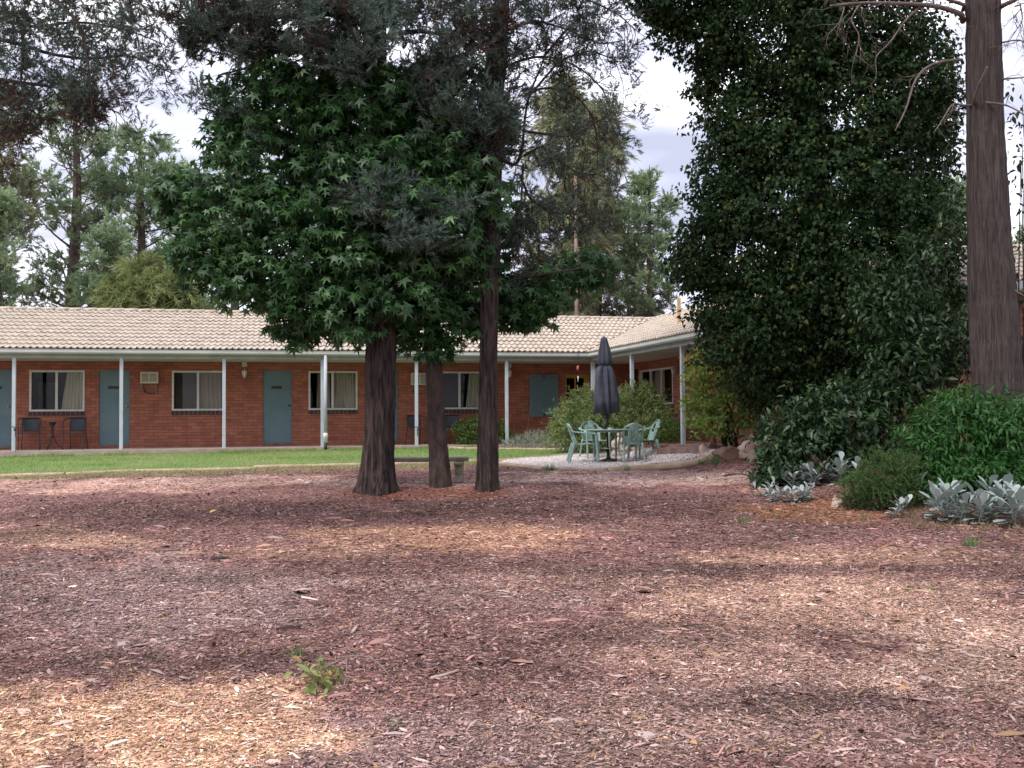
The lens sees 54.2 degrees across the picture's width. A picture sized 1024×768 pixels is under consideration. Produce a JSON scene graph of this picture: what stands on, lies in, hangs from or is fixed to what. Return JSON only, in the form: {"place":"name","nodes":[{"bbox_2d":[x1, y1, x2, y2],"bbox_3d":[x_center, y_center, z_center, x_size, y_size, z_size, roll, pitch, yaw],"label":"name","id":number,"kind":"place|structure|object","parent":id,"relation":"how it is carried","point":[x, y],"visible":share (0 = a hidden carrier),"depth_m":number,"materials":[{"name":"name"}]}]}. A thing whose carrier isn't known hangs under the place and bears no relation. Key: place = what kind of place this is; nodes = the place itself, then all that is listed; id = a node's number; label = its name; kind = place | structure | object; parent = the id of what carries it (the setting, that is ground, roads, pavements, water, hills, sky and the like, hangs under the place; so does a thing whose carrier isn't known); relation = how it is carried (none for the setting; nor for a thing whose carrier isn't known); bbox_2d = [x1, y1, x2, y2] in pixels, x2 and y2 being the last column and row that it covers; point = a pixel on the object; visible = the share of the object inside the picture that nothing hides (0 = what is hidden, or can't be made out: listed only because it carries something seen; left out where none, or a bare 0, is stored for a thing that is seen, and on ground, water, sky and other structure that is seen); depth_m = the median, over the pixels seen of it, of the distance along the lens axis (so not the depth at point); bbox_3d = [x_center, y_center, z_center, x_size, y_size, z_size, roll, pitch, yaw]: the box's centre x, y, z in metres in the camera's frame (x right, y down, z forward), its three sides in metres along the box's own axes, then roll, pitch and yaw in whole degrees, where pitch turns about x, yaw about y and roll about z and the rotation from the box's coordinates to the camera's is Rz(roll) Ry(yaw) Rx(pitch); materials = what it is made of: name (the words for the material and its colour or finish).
{"place":"outdoors","nodes":[
{"label":"outdoors","id":0,"kind":"place"},
{"bbox_2d":[0,444,567,480],"bbox_3d":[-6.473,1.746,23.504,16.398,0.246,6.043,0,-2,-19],"label":"lawn","id":1,"kind":"structure","parent":0,"point":[204,460],"depth_m":23.04,"materials":[{"name":"green plant"}]},
{"bbox_2d":[0,439,1023,767],"bbox_3d":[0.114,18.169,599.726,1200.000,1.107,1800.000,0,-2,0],"label":"ground","id":2,"kind":"structure","parent":0,"point":[220,479],"depth_m":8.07,"materials":[{"name":"brown wood"}]},
{"bbox_2d":[0,184,34,306],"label":"tree","id":3,"kind":"object","parent":2,"relation":"on","point":[7,206],"visible":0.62,"depth_m":37.09,"materials":[{"name":"green plant"}]},
{"bbox_2d":[0,96,48,306],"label":"tree","id":4,"kind":"object","parent":2,"relation":"on","point":[23,183],"visible":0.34,"depth_m":40.37,"materials":[{"name":"green plant"}]},
{"bbox_2d":[0,472,63,476],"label":"edging log","id":5,"kind":"object","parent":2,"relation":"on","point":[31,474],"visible":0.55,"depth_m":19.23,"materials":[{"name":"beige wood"}]},
{"bbox_2d":[18,83,148,307],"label":"tree","id":6,"kind":"object","parent":2,"relation":"on","point":[79,188],"visible":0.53,"depth_m":43.80,"materials":[{"name":"green plant"}]},
{"bbox_2d":[66,469,133,474],"bbox_3d":[-8.109,1.763,19.709,1.257,0.124,0.117,1,-2,-32],"label":"edging log","id":7,"kind":"object","parent":2,"relation":"on","point":[87,472],"visible":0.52,"depth_m":19.64,"materials":[{"name":"beige wood"}]},
{"bbox_2d":[0,0,200,172],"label":"cypress tree","id":8,"kind":"object","parent":2,"relation":"on","point":[77,100],"visible":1,"depth_m":10.27,"materials":[{"name":"green plant"}]},
{"bbox_2d":[65,206,146,307],"bbox_3d":[-15.935,-2.448,39.937,3.595,9.658,3.830,1,-2,-29],"label":"tree","id":9,"kind":"object","parent":2,"relation":"on","point":[104,237],"visible":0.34,"depth_m":39.90,"materials":[{"name":"green plant"}]},
{"bbox_2d":[67,118,194,293],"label":"tree","id":10,"kind":"object","parent":2,"relation":"on","point":[143,213],"visible":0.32,"depth_m":46.86,"materials":[{"name":"green plant"}]},
{"bbox_2d":[84,245,220,309],"bbox_3d":[-13.117,-1.540,35.990,5.290,7.160,4.921,0,-2,0],"label":"weeping tree","id":11,"kind":"object","parent":2,"relation":"on","point":[147,285],"visible":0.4,"depth_m":35.43,"materials":[{"name":"green plant"}]},
{"bbox_2d":[122,154,209,309],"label":"tree","id":12,"kind":"object","parent":2,"relation":"on","point":[153,238],"visible":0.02,"depth_m":51.64,"materials":[{"name":"green plant"}]},
{"bbox_2d":[158,225,202,305],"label":"tree","id":13,"kind":"object","parent":2,"relation":"on","point":[167,240],"visible":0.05,"depth_m":41.96,"materials":[{"name":"green plant"}]},
{"bbox_2d":[166,703,198,706],"bbox_3d":[-1.778,1.732,5.391,0.182,0.014,0.036,-1,-2,7],"label":"stick","id":14,"kind":"object","parent":2,"relation":"on","point":[174,705],"visible":1,"depth_m":5.38,"materials":[{"name":"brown wood"}]},
{"bbox_2d":[136,467,255,471],"bbox_3d":[-6.394,1.753,20.239,2.357,0.124,0.118,0,-2,-10],"label":"edging log","id":15,"kind":"object","parent":2,"relation":"on","point":[201,469],"visible":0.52,"depth_m":20.21,"materials":[{"name":"beige wood"}]},
{"bbox_2d":[194,140,269,309],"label":"tree","id":16,"kind":"object","parent":2,"relation":"on","point":[232,304],"visible":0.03,"depth_m":45.66,"materials":[{"name":"green plant"}]},
{"bbox_2d":[279,643,304,657],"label":"weed","id":17,"kind":"object","parent":2,"relation":"on","point":[298,651],"visible":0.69,"depth_m":6.41,"materials":[{"name":"green plant"}]},
{"bbox_2d":[254,463,359,467],"bbox_3d":[-4.219,1.740,21.030,2.341,0.132,0.124,0,-2,-11],"label":"edging log","id":18,"kind":"object","parent":2,"relation":"on","point":[303,465],"visible":0.3,"depth_m":20.97,"materials":[{"name":"beige wood"}]},
{"bbox_2d":[133,0,495,495],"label":"cypress tree","id":19,"kind":"object","parent":2,"relation":"on","point":[317,29],"visible":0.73,"depth_m":15.05,"materials":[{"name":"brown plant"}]},
{"bbox_2d":[282,655,390,697],"bbox_3d":[-1.111,1.719,5.876,0.642,0.202,0.561,-2,-2,36],"label":"wilted cutting","id":20,"kind":"object","parent":2,"relation":"on","point":[326,682],"visible":0.97,"depth_m":5.76,"materials":[{"name":"plant"}]},
{"bbox_2d":[144,38,621,487],"bbox_3d":[-2.035,-1.926,16.431,7.191,7.415,4.525,-1,-2,19],"label":"sweetgum tree","id":21,"kind":"object","parent":2,"relation":"on","point":[334,282],"visible":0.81,"depth_m":15.41,"materials":[{"name":"green plant"}]},
{"bbox_2d":[0,294,798,456],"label":"motel building","id":22,"kind":"structure","parent":2,"relation":"on","point":[135,380],"depth_m":27.21,"materials":[{"name":"brick"}]},
{"bbox_2d":[0,370,11,447],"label":"door","id":23,"kind":"structure","parent":22,"relation":"in","point":[5,375],"depth_m":26.14,"materials":[{"name":"paint"}]},
{"bbox_2d":[17,418,41,449],"bbox_3d":[-12.353,1.276,25.627,0.557,0.830,0.564,0,-2,-20],"label":"cafe chair","id":24,"kind":"object","parent":22,"relation":"on","point":[31,424],"visible":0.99,"depth_m":25.79,"materials":[{"name":"black metal"}]},
{"bbox_2d":[40,422,61,449],"bbox_3d":[-11.811,1.334,25.700,0.610,0.726,0.610,0,-2,0],"label":"cafe table","id":25,"kind":"object","parent":22,"relation":"on","point":[52,424],"visible":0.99,"depth_m":25.68,"materials":[{"name":"black metal"}]},
{"bbox_2d":[28,370,84,415],"bbox_3d":[-12.027,0.238,26.475,1.375,1.195,0.213,0,-2,-13],"label":"window","id":26,"kind":"structure","parent":22,"relation":"in","point":[73,403],"depth_m":26.55,"materials":[{"name":"beige glass"}]},
{"bbox_2d":[62,417,87,449],"bbox_3d":[-11.283,1.277,25.877,0.557,0.830,0.564,0,-2,-6],"label":"cafe chair","id":27,"kind":"object","parent":22,"relation":"on","point":[77,423],"visible":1,"depth_m":26.06,"materials":[{"name":"black metal"}]},
{"bbox_2d":[99,370,129,446],"bbox_3d":[-10.634,0.651,26.751,0.762,2.046,0.131,0,-2,-13],"label":"door","id":28,"kind":"structure","parent":22,"relation":"in","point":[109,387],"depth_m":26.74,"materials":[{"name":"paint"}]},
{"bbox_2d":[171,371,221,414],"bbox_3d":[-8.546,0.239,27.289,1.403,1.195,0.213,0,-2,-13],"label":"window","id":29,"kind":"structure","parent":22,"relation":"in","point":[209,383],"depth_m":27.39,"materials":[{"name":"beige glass"}]},
{"bbox_2d":[263,371,291,444],"bbox_3d":[-6.498,0.653,27.718,0.778,2.046,0.131,0,-2,-13],"label":"door","id":30,"kind":"structure","parent":22,"relation":"in","point":[277,385],"depth_m":27.72,"materials":[{"name":"paint"}]},
{"bbox_2d":[308,371,357,413],"bbox_3d":[-5.036,0.241,28.125,1.373,1.195,0.243,0,-2,-13],"label":"window","id":31,"kind":"structure","parent":22,"relation":"in","point":[344,396],"depth_m":28.20,"materials":[{"name":"beige glass"}]},
{"bbox_2d":[394,371,397,442],"bbox_3d":[-3.658,0.654,28.388,0.830,2.046,0.120,0,-2,-13],"label":"door","id":32,"kind":"structure","parent":22,"relation":"in","point":[396,409],"depth_m":28.46,"materials":[{"name":"paint"}]},
{"bbox_2d":[405,415,427,444],"bbox_3d":[-2.677,1.280,27.890,0.557,0.830,0.564,0,-2,-27],"label":"cafe chair","id":33,"kind":"object","parent":22,"relation":"on","point":[410,421],"visible":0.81,"depth_m":28.05,"materials":[{"name":"black metal"}]},
{"bbox_2d":[445,415,461,438],"bbox_3d":[-1.700,1.280,28.118,0.557,0.830,0.564,0,-2,-7],"label":"cafe chair","id":34,"kind":"object","parent":22,"relation":"on","point":[451,420],"visible":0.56,"depth_m":28.33,"materials":[{"name":"grey wicker"}]},
{"bbox_2d":[443,372,478,412],"bbox_3d":[-1.527,0.241,28.931,1.508,1.195,0.213,0,-2,-13],"label":"window","id":35,"kind":"structure","parent":22,"relation":"in","point":[473,379],"depth_m":29.06,"materials":[{"name":"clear glass"}]},
{"bbox_2d":[520,396,537,437],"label":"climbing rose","id":36,"kind":"object","parent":22,"relation":"on","point":[529,411],"visible":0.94,"depth_m":28.80,"materials":[{"name":"green plant"}]},
{"bbox_2d":[565,374,588,432],"bbox_3d":[1.927,0.684,29.698,0.727,1.940,0.050,0,-2,-13],"label":"door","id":37,"kind":"structure","parent":22,"relation":"in","point":[586,376],"depth_m":29.69,"materials":[{"name":"yellow paint"}]},
{"bbox_2d":[634,369,637,396],"bbox_3d":[3.622,0.561,29.548,0.131,1.996,0.776,0,-2,-13],"label":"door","id":38,"kind":"structure","parent":22,"relation":"in","point":[635,370],"depth_m":29.39,"materials":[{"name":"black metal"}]},
{"bbox_2d":[639,367,673,407],"bbox_3d":[4.068,0.127,27.806,0.213,1.100,2.520,0,-2,-13],"label":"window","id":39,"kind":"structure","parent":22,"relation":"in","point":[660,373],"depth_m":27.80,"materials":[{"name":"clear glass"}]},
{"bbox_2d":[755,399,767,442],"bbox_3d":[5.454,0.302,21.797,0.050,1.962,0.676,0,-2,-13],"label":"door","id":40,"kind":"structure","parent":22,"relation":"in","point":[762,413],"depth_m":21.88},
{"bbox_2d":[394,456,468,482],"bbox_3d":[-1.635,1.549,17.729,1.745,0.495,0.572,0,-2,2],"label":"garden bench","id":41,"kind":"object","parent":2,"relation":"on","point":[458,469],"visible":0.6,"depth_m":17.51,"materials":[{"name":"concrete"}]},
{"bbox_2d":[395,461,467,464],"bbox_3d":[-2.012,1.725,21.570,2.148,0.126,0.115,0,-2,-17],"label":"edging log","id":42,"kind":"object","parent":2,"relation":"on","point":[398,463],"visible":0.1,"depth_m":21.47,"materials":[{"name":"beige wood"}]},
{"bbox_2d":[430,669,459,679],"bbox_3d":[-0.396,1.731,5.961,0.025,0.021,0.238,-2,-2,42],"label":"stick","id":43,"kind":"object","parent":2,"relation":"on","point":[442,675],"visible":1,"depth_m":5.93,"materials":[{"name":"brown wood"}]},
{"bbox_2d":[446,413,518,444],"bbox_3d":[-0.815,1.341,27.886,2.037,1.049,1.362,0,-2,0],"label":"hedge bush","id":44,"kind":"object","parent":2,"relation":"on","point":[467,433],"visible":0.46,"depth_m":27.65,"materials":[{"name":"green plant"}]},
{"bbox_2d":[327,0,667,492],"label":"cypress tree","id":45,"kind":"object","parent":2,"relation":"on","point":[495,110],"visible":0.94,"depth_m":15.76,"materials":[{"name":"green plant"}]},
{"bbox_2d":[499,461,544,469],"bbox_3d":[0.170,1.713,20.730,0.125,0.159,1.706,1,-2,-34],"label":"edging log","id":46,"kind":"object","parent":2,"relation":"on","point":[523,465],"visible":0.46,"depth_m":20.57,"materials":[{"name":"beige wood"}]},
{"bbox_2d":[499,429,562,447],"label":"lavender clump","id":47,"kind":"object","parent":2,"relation":"on","point":[533,441],"visible":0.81,"depth_m":26.42,"materials":[{"name":"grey plant"}]},
{"bbox_2d":[510,64,623,315],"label":"tree","id":48,"kind":"object","parent":2,"relation":"on","point":[549,114],"visible":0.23,"depth_m":41.70,"materials":[{"name":"green plant"}]},
{"bbox_2d":[545,467,605,470],"bbox_3d":[1.264,1.704,19.839,1.222,0.116,0.115,-1,-2,17],"label":"edging log","id":49,"kind":"object","parent":2,"relation":"on","point":[578,468],"visible":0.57,"depth_m":19.80,"materials":[{"name":"beige wood"}]},
{"bbox_2d":[574,176,577,315],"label":"timber pole","id":50,"kind":"object","parent":2,"relation":"on","point":[576,250],"visible":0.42,"depth_m":40.12,"materials":[{"name":"wood"}]},
{"bbox_2d":[561,93,639,316],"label":"tree","id":51,"kind":"object","parent":2,"relation":"on","point":[607,305],"visible":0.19,"depth_m":44.89,"materials":[{"name":"green plant"}]},
{"bbox_2d":[539,378,694,454],"bbox_3d":[2.551,1.045,24.616,3.956,2.472,2.583,0,-2,0],"label":"arching bush","id":52,"kind":"object","parent":2,"relation":"on","point":[577,416],"visible":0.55,"depth_m":24.35,"materials":[{"name":"green plant"}]},
{"bbox_2d":[608,529,639,532],"bbox_3d":[1.298,1.704,11.600,0.374,0.035,0.085,-1,-2,17],"label":"stick","id":53,"kind":"object","parent":2,"relation":"on","point":[620,531],"visible":1,"depth_m":11.57,"materials":[{"name":"brown wood"}]},
{"bbox_2d":[610,196,653,316],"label":"tree","id":54,"kind":"object","parent":2,"relation":"on","point":[633,284],"visible":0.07,"depth_m":47.01,"materials":[{"name":"green plant"}]},
{"bbox_2d":[609,165,683,316],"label":"tree","id":55,"kind":"object","parent":2,"relation":"on","point":[642,183],"visible":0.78,"depth_m":43.82,"materials":[{"name":"green plant"}]},
{"bbox_2d":[608,455,708,470],"bbox_3d":[2.873,1.564,19.552,1.994,0.386,0.160,-1,-2,5],"label":"edging log","id":56,"kind":"object","parent":2,"relation":"on","point":[676,465],"visible":0.76,"depth_m":19.49,"materials":[{"name":"brown wood"}]},
{"bbox_2d":[636,416,692,444],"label":"dark bush","id":57,"kind":"object","parent":2,"relation":"on","point":[669,426],"visible":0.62,"depth_m":23.15,"materials":[{"name":"green plant"}]},
{"bbox_2d":[699,443,709,454],"bbox_3d":[3.834,1.359,19.843,0.257,0.371,0.183,0,-2,0],"label":"rock","id":58,"kind":"object","parent":2,"relation":"on","point":[703,448],"visible":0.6,"depth_m":19.79,"materials":[{"name":"beige stone"}]},
{"bbox_2d":[705,451,725,462],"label":"weed","id":59,"kind":"object","parent":2,"relation":"on","point":[716,460],"visible":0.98,"depth_m":19.13,"materials":[{"name":"green plant"}]},
{"bbox_2d":[677,348,765,446],"bbox_3d":[4.288,0.279,20.374,1.842,2.124,1.495,0,-2,0],"label":"bush","id":60,"kind":"object","parent":2,"relation":"on","point":[721,418],"visible":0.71,"depth_m":20.23,"materials":[{"name":"green plant"}]},
{"bbox_2d":[711,446,739,459],"bbox_3d":[4.153,1.395,19.356,0.527,0.410,0.372,0,-2,-20],"label":"rock","id":61,"kind":"object","parent":2,"relation":"on","point":[728,453],"visible":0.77,"depth_m":19.23,"materials":[{"name":"brown stone"}]},
{"bbox_2d":[737,440,769,458],"bbox_3d":[4.627,1.361,19.419,0.792,0.557,0.462,0,-2,0],"label":"rock","id":62,"kind":"object","parent":2,"relation":"on","point":[749,449],"visible":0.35,"depth_m":19.24,"materials":[{"name":"beige stone"}]},
{"bbox_2d":[752,476,776,495],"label":"silver plant","id":63,"kind":"object","parent":2,"relation":"on","point":[758,487],"visible":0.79,"depth_m":14.62,"materials":[{"name":"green plant"}]},
{"bbox_2d":[763,483,783,501],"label":"silver plant","id":64,"kind":"object","parent":2,"relation":"on","point":[772,491],"visible":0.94,"depth_m":14.03,"materials":[{"name":"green plant"}]},
{"bbox_2d":[615,0,968,454],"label":"creeper tree","id":65,"kind":"object","parent":2,"relation":"on","point":[887,199],"visible":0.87,"depth_m":17.84,"materials":[{"name":"green plant"}]},
{"bbox_2d":[776,483,812,503],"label":"silver plant","id":66,"kind":"object","parent":2,"relation":"on","point":[785,487],"visible":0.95,"depth_m":13.78,"materials":[{"name":"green plant"}]},
{"bbox_2d":[780,465,808,487],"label":"silver plant","id":67,"kind":"object","parent":2,"relation":"on","point":[786,473],"visible":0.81,"depth_m":15.07,"materials":[{"name":"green plant"}]},
{"bbox_2d":[793,481,814,501],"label":"silver plant","id":68,"kind":"object","parent":2,"relation":"on","point":[802,490],"visible":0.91,"depth_m":13.82,"materials":[{"name":"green plant"}]},
{"bbox_2d":[799,461,829,485],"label":"silver plant","id":69,"kind":"object","parent":2,"relation":"on","point":[811,469],"visible":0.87,"depth_m":15.02,"materials":[{"name":"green plant"}]},
{"bbox_2d":[809,453,831,483],"bbox_3d":[4.697,1.307,15.178,0.335,0.541,0.190,0,-2,0],"label":"driftwood","id":70,"kind":"object","parent":2,"relation":"on","point":[815,459],"visible":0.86,"depth_m":15.13,"materials":[{"name":"brown wood"}]},
{"bbox_2d":[819,460,838,483],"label":"silver plant","id":71,"kind":"object","parent":2,"relation":"on","point":[830,470],"visible":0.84,"depth_m":15.15,"materials":[{"name":"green plant"}]},
{"bbox_2d":[737,366,929,489],"bbox_3d":[5.191,0.757,15.957,3.272,2.136,2.005,0,-2,0],"label":"broadleaf shrub","id":72,"kind":"object","parent":2,"relation":"on","point":[789,446],"visible":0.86,"depth_m":15.68,"materials":[{"name":"green plant"}]},
{"bbox_2d":[831,496,843,506],"bbox_3d":[4.328,1.606,13.323,0.175,0.232,0.180,0,-2,0],"label":"rock","id":73,"kind":"object","parent":2,"relation":"on","point":[834,502],"visible":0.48,"depth_m":13.28,"materials":[{"name":"beige stone"}]},
{"bbox_2d":[829,451,861,484],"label":"silver plant","id":74,"kind":"object","parent":2,"relation":"on","point":[838,464],"visible":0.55,"depth_m":14.94,"materials":[{"name":"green plant"}]},
{"bbox_2d":[831,446,933,511],"bbox_3d":[4.872,1.456,13.148,1.456,1.322,1.167,0,-2,0],"label":"juniper bush","id":75,"kind":"object","parent":2,"relation":"on","point":[874,490],"visible":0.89,"depth_m":12.96,"materials":[{"name":"green plant"}]},
{"bbox_2d":[882,494,912,516],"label":"silver plant","id":76,"kind":"object","parent":2,"relation":"on","point":[908,498],"visible":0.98,"depth_m":12.43,"materials":[{"name":"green plant"}]},
{"bbox_2d":[829,178,971,439],"bbox_3d":[6.660,-1.219,16.387,2.832,4.516,1.855,0,-2,0],"label":"broadleaf shrub","id":77,"kind":"object","parent":2,"relation":"on","point":[932,370],"visible":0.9,"depth_m":16.30,"materials":[{"name":"green plant"}]},
{"bbox_2d":[781,244,1022,444],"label":"brick block","id":78,"kind":"structure","parent":2,"relation":"on","point":[964,279],"depth_m":19.12,"materials":[{"name":"brick"}]},
{"bbox_2d":[884,471,927,506],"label":"silver plant","id":79,"kind":"object","parent":2,"relation":"on","point":[925,473],"visible":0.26,"depth_m":12.97,"materials":[{"name":"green plant"}]},
{"bbox_2d":[802,0,1023,456],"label":"cypress tree","id":80,"kind":"object","parent":2,"relation":"on","point":[995,348],"visible":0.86,"depth_m":14.46,"materials":[{"name":"brown plant"}]},
{"bbox_2d":[919,478,973,522],"bbox_3d":[5.245,1.426,12.056,0.622,0.614,0.593,5,2,-5],"label":"silver plant","id":81,"kind":"object","parent":2,"relation":"on","point":[945,491],"visible":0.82,"depth_m":12.00,"materials":[{"name":"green plant"}]},
{"bbox_2d":[929,491,977,522],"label":"silver plant","id":82,"kind":"object","parent":2,"relation":"on","point":[963,500],"visible":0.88,"depth_m":11.88,"materials":[{"name":"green plant"}]},
{"bbox_2d":[885,382,1023,506],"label":"lush bush","id":83,"kind":"object","parent":2,"relation":"on","point":[957,460],"visible":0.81,"depth_m":13.15,"materials":[{"name":"green plant"}]},
{"bbox_2d":[942,172,967,244],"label":"tree","id":84,"kind":"object","parent":2,"relation":"on","point":[960,184],"visible":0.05,"depth_m":45.91,"materials":[{"name":"green plant"}]},
{"bbox_2d":[958,531,983,546],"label":"weed","id":85,"kind":"object","parent":2,"relation":"on","point":[969,543],"visible":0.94,"depth_m":10.42,"materials":[{"name":"green plant"}]},
{"bbox_2d":[963,481,1010,523],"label":"silver plant","id":86,"kind":"object","parent":2,"relation":"on","point":[983,499],"visible":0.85,"depth_m":11.76,"materials":[{"name":"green plant"}]},
{"bbox_2d":[967,473,1012,518],"bbox_3d":[5.940,1.371,12.247,0.484,0.577,0.633,1,-2,-37],"label":"silver plant","id":87,"kind":"object","parent":2,"relation":"on","point":[996,490],"visible":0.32,"depth_m":12.24,"materials":[{"name":"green plant"}]},
{"bbox_2d":[992,480,1023,527],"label":"silver plant","id":88,"kind":"object","parent":2,"relation":"on","point":[1014,494],"visible":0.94,"depth_m":11.63,"materials":[{"name":"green plant"}]},
{"bbox_2d":[1004,80,1023,367],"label":"tree","id":89,"kind":"object","parent":2,"relation":"on","point":[1020,170],"visible":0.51,"depth_m":15.47,"materials":[{"name":"green plant"}]},
{"bbox_2d":[1012,223,1023,244],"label":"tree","id":90,"kind":"object","parent":2,"relation":"on","point":[1016,241],"visible":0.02,"depth_m":46.04,"materials":[{"name":"green plant"}]},
{"bbox_2d":[0,0,1023,315],"label":"sky","id":91,"kind":"structure","parent":0,"point":[662,147],"materials":[{"name":"white"}]},
{"bbox_2d":[501,447,714,468],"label":"gravel patio","id":92,"kind":"structure","parent":0,"point":[675,456],"depth_m":20.59,"materials":[{"name":"grey gravel"}]},
{"bbox_2d":[566,423,599,462],"bbox_3d":[1.514,1.279,21.572,0.684,0.864,0.629,0,-2,-2],"label":"resin armchair","id":93,"kind":"object","parent":92,"relation":"on","point":[595,443],"visible":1,"depth_m":21.36,"materials":[{"name":"green plastic"}]},
{"bbox_2d":[579,421,610,458],"bbox_3d":[1.863,1.274,22.826,0.629,0.864,0.684,0,-2,-16],"label":"resin armchair","id":94,"kind":"object","parent":92,"relation":"on","point":[589,424],"visible":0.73,"depth_m":23.00,"materials":[{"name":"green plastic"}]},
{"bbox_2d":[594,334,619,461],"bbox_3d":[2.045,0.302,21.701,0.558,2.797,0.571,-2,-2,0],"label":"patio umbrella","id":95,"kind":"object","parent":92,"relation":"on","point":[606,398],"visible":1,"depth_m":21.54,"materials":[{"name":"black fabric"}]},
{"bbox_2d":[585,429,628,461],"bbox_3d":[2.086,1.338,21.650,1.010,0.722,1.010,0,-2,-17],"label":"patio table","id":96,"kind":"object","parent":92,"relation":"on","point":[606,430],"visible":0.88,"depth_m":21.36,"materials":[{"name":"green plastic"}]},
{"bbox_2d":[611,432,627,455],"bbox_3d":[2.510,1.368,23.250,0.431,0.645,0.421,0,-2,-6],"label":"garden statue","id":97,"kind":"object","parent":92,"relation":"on","point":[613,445],"visible":0.37,"depth_m":23.12,"materials":[{"name":"stone"}]},
{"bbox_2d":[614,423,645,462],"bbox_3d":[2.567,1.269,21.578,0.629,0.864,0.684,0,-2,-7],"label":"resin armchair","id":98,"kind":"object","parent":92,"relation":"on","point":[626,440],"visible":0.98,"depth_m":21.36,"materials":[{"name":"green plastic"}]},
{"bbox_2d":[627,419,660,458],"bbox_3d":[2.935,1.213,21.996,0.684,0.864,0.629,0,-2,-11],"label":"resin armchair","id":99,"kind":"object","parent":92,"relation":"on","point":[651,437],"visible":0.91,"depth_m":22.10,"materials":[{"name":"green plastic"}]},
{"bbox_2d":[657,446,709,454],"bbox_3d":[3.549,1.406,20.818,0.200,0.180,1.960,0,-4,-18],"label":"timber sleeper","id":100,"kind":"object","parent":92,"relation":"on","point":[679,450],"visible":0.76,"depth_m":20.77,"materials":[{"name":"wood"}]},
{"bbox_2d":[669,443,715,447],"bbox_3d":[3.752,1.340,20.850,0.200,0.180,1.255,1,-5,-31],"label":"timber sleeper","id":101,"kind":"object","parent":92,"relation":"on","point":[712,445],"visible":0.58,"depth_m":20.67,"materials":[{"name":"brown wood"}]},
{"bbox_2d":[895,503,1023,532],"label":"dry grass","id":102,"kind":"structure","parent":0,"point":[926,521],"depth_m":11.84,"materials":[{"name":"brown plant"}]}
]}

